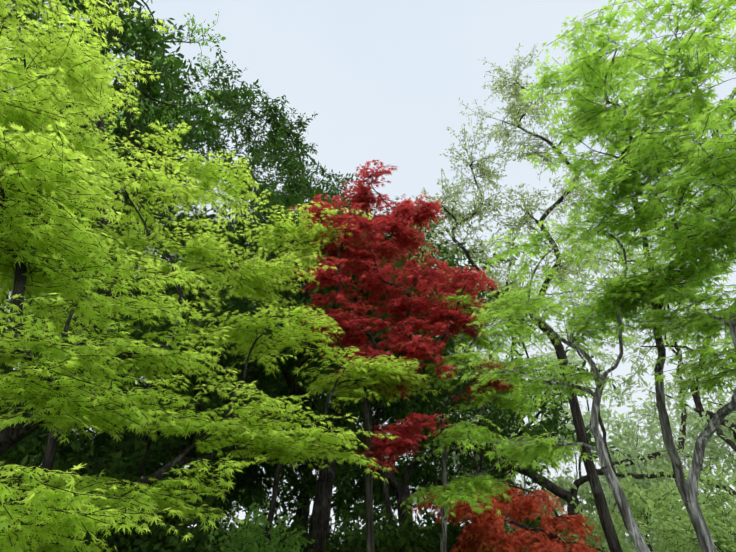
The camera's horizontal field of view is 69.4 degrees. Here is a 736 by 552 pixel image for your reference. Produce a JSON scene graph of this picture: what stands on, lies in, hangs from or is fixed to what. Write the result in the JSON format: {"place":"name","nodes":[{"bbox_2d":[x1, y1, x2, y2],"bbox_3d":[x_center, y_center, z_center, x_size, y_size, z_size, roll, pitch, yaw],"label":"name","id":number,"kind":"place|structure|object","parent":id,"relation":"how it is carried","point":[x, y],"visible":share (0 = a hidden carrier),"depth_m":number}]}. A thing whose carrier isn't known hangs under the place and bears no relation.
{"place":"outdoors","nodes":[
{"label":"outdoors","id":0,"kind":"place"},
{"bbox_2d":[0,437,119,551],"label":"hedge shrub","id":1,"kind":"object","parent":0,"point":[19,461],"depth_m":7.93},
{"bbox_2d":[0,0,234,441],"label":"evergreen","id":2,"kind":"object","parent":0,"point":[127,39],"depth_m":9.06},
{"bbox_2d":[21,0,235,550],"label":"oval tree","id":3,"kind":"object","parent":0,"point":[142,107],"depth_m":7.11},
{"bbox_2d":[0,0,291,541],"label":"evergreen","id":4,"kind":"object","parent":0,"point":[151,459],"depth_m":7.80},
{"bbox_2d":[35,384,308,551],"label":"tree","id":5,"kind":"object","parent":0,"point":[267,493],"depth_m":14.70},
{"bbox_2d":[1,34,363,546],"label":"evergreen","id":6,"kind":"object","parent":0,"point":[277,137],"depth_m":14.09},
{"bbox_2d":[90,258,311,551],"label":"understory tree","id":7,"kind":"object","parent":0,"point":[288,367],"depth_m":8.67},
{"bbox_2d":[0,0,438,551],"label":"lime maple","id":8,"kind":"object","parent":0,"point":[41,91],"depth_m":4.06},
{"bbox_2d":[125,269,387,546],"bbox_3d":[-1.486,2.585,7.738,3.702,5.796,3.158,1,-26,-1],"label":"understory tree","id":9,"kind":"object","parent":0,"point":[271,390],"depth_m":7.79},
{"bbox_2d":[187,408,423,551],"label":"tree","id":10,"kind":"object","parent":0,"point":[358,494],"depth_m":15.01},
{"bbox_2d":[126,203,488,545],"bbox_3d":[-1.960,3.604,15.078,10.280,10.426,9.340,1,-26,-1],"label":"evergreen","id":11,"kind":"object","parent":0,"point":[419,471],"depth_m":14.13},
{"bbox_2d":[158,157,503,551],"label":"evergreen","id":12,"kind":"object","parent":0,"point":[241,241],"depth_m":8.94},
{"bbox_2d":[38,536,697,551],"bbox_3d":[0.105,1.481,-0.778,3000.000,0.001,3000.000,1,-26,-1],"label":"ground","id":13,"kind":"structure","parent":0,"point":[605,541],"depth_m":136.59},
{"bbox_2d":[3,452,69,551],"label":"hedge shrub","id":14,"kind":"object","parent":13,"relation":"on","point":[30,461],"depth_m":7.59},
{"bbox_2d":[49,450,225,551],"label":"hedge shrub","id":15,"kind":"object","parent":13,"relation":"on","point":[176,544],"depth_m":6.98},
{"bbox_2d":[0,153,286,544],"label":"evergreen","id":16,"kind":"object","parent":13,"relation":"on","point":[106,435],"depth_m":11.78},
{"bbox_2d":[86,481,284,551],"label":"hedge shrub","id":17,"kind":"object","parent":13,"relation":"on","point":[198,502],"depth_m":8.44},
{"bbox_2d":[158,489,315,551],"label":"shrub","id":18,"kind":"object","parent":13,"relation":"on","point":[235,545],"depth_m":7.12},
{"bbox_2d":[198,509,355,551],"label":"hedge shrub","id":19,"kind":"object","parent":13,"relation":"on","point":[345,547],"depth_m":9.14},
{"bbox_2d":[347,501,501,551],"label":"hedge shrub","id":20,"kind":"object","parent":13,"relation":"on","point":[401,542],"depth_m":7.82},
{"bbox_2d":[420,523,591,551],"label":"hedge shrub","id":21,"kind":"object","parent":13,"relation":"on","point":[505,526],"visible":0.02,"depth_m":8.70},
{"bbox_2d":[411,481,600,551],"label":"red maple tree","id":22,"kind":"object","parent":13,"relation":"on","point":[514,543],"depth_m":7.18},
{"bbox_2d":[570,479,669,551],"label":"pale shrub","id":23,"kind":"object","parent":13,"relation":"on","point":[578,508],"depth_m":9.20},
{"bbox_2d":[556,456,735,551],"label":"pale shrub","id":24,"kind":"object","parent":13,"relation":"on","point":[678,505],"depth_m":7.16},
{"bbox_2d":[633,489,735,551],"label":"pale shrub","id":25,"kind":"object","parent":13,"relation":"on","point":[732,516],"depth_m":6.48},
{"bbox_2d":[636,503,735,551],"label":"pale shrub","id":26,"kind":"object","parent":13,"relation":"on","point":[727,536],"depth_m":6.00},
{"bbox_2d":[0,0,735,535],"label":"sky","id":27,"kind":"structure","parent":0,"point":[385,81]},
{"bbox_2d":[288,259,463,538],"bbox_3d":[0.194,2.740,8.710,3.220,6.364,3.278,1,-26,-1],"label":"understory tree","id":28,"kind":"object","parent":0,"point":[403,404],"depth_m":8.67},
{"bbox_2d":[291,159,518,551],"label":"maple","id":29,"kind":"object","parent":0,"point":[388,226],"depth_m":6.47},
{"bbox_2d":[216,196,631,533],"bbox_3d":[0.881,3.019,13.365,8.591,9.981,9.852,1,-26,-1],"label":"evergreen","id":30,"kind":"object","parent":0,"point":[485,450],"depth_m":12.15},
{"bbox_2d":[306,400,560,551],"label":"tree","id":31,"kind":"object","parent":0,"point":[378,499],"depth_m":15.50},
{"bbox_2d":[342,332,553,475],"bbox_3d":[1.447,3.706,9.701,4.070,5.500,3.915,1,-26,-1],"label":"understory tree","id":32,"kind":"object","parent":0,"point":[443,399],"depth_m":9.72},
{"bbox_2d":[400,286,575,551],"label":"maple","id":33,"kind":"object","parent":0,"point":[478,483],"depth_m":6.15},
{"bbox_2d":[385,322,595,530],"bbox_3d":[4.191,5.721,18.805,7.779,9.866,8.572,1,-26,-1],"label":"tree","id":34,"kind":"object","parent":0,"point":[477,457],"depth_m":17.47},
{"bbox_2d":[406,43,622,551],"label":"small tree","id":35,"kind":"object","parent":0,"point":[487,174],"depth_m":8.35},
{"bbox_2d":[441,190,689,551],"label":"maple","id":36,"kind":"object","parent":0,"point":[520,454],"depth_m":4.55},
{"bbox_2d":[426,208,730,539],"bbox_3d":[5.576,2.982,15.868,10.876,12.221,9.497,1,-26,-1],"label":"tree","id":37,"kind":"object","parent":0,"point":[669,384],"depth_m":14.87},
{"bbox_2d":[470,395,708,551],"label":"tree","id":38,"kind":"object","parent":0,"point":[569,485],"depth_m":16.19},
{"bbox_2d":[518,0,735,551],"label":"maple","id":39,"kind":"object","parent":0,"point":[630,125],"depth_m":4.11},
{"bbox_2d":[528,210,735,518],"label":"tree","id":40,"kind":"object","parent":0,"point":[649,434],"depth_m":12.74},
{"bbox_2d":[583,393,735,550],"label":"tree","id":41,"kind":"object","parent":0,"point":[619,425],"depth_m":16.94},
{"bbox_2d":[584,159,735,463],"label":"tree","id":42,"kind":"object","parent":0,"point":[635,350],"depth_m":10.55},
{"bbox_2d":[615,10,735,551],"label":"maple","id":43,"kind":"object","parent":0,"point":[701,324],"depth_m":3.51},
{"bbox_2d":[637,445,735,551],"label":"pale shrub","id":44,"kind":"object","parent":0,"point":[713,506],"depth_m":7.65},
{"bbox_2d":[675,402,735,501],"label":"tree","id":45,"kind":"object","parent":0,"point":[712,450],"depth_m":14.54}
]}

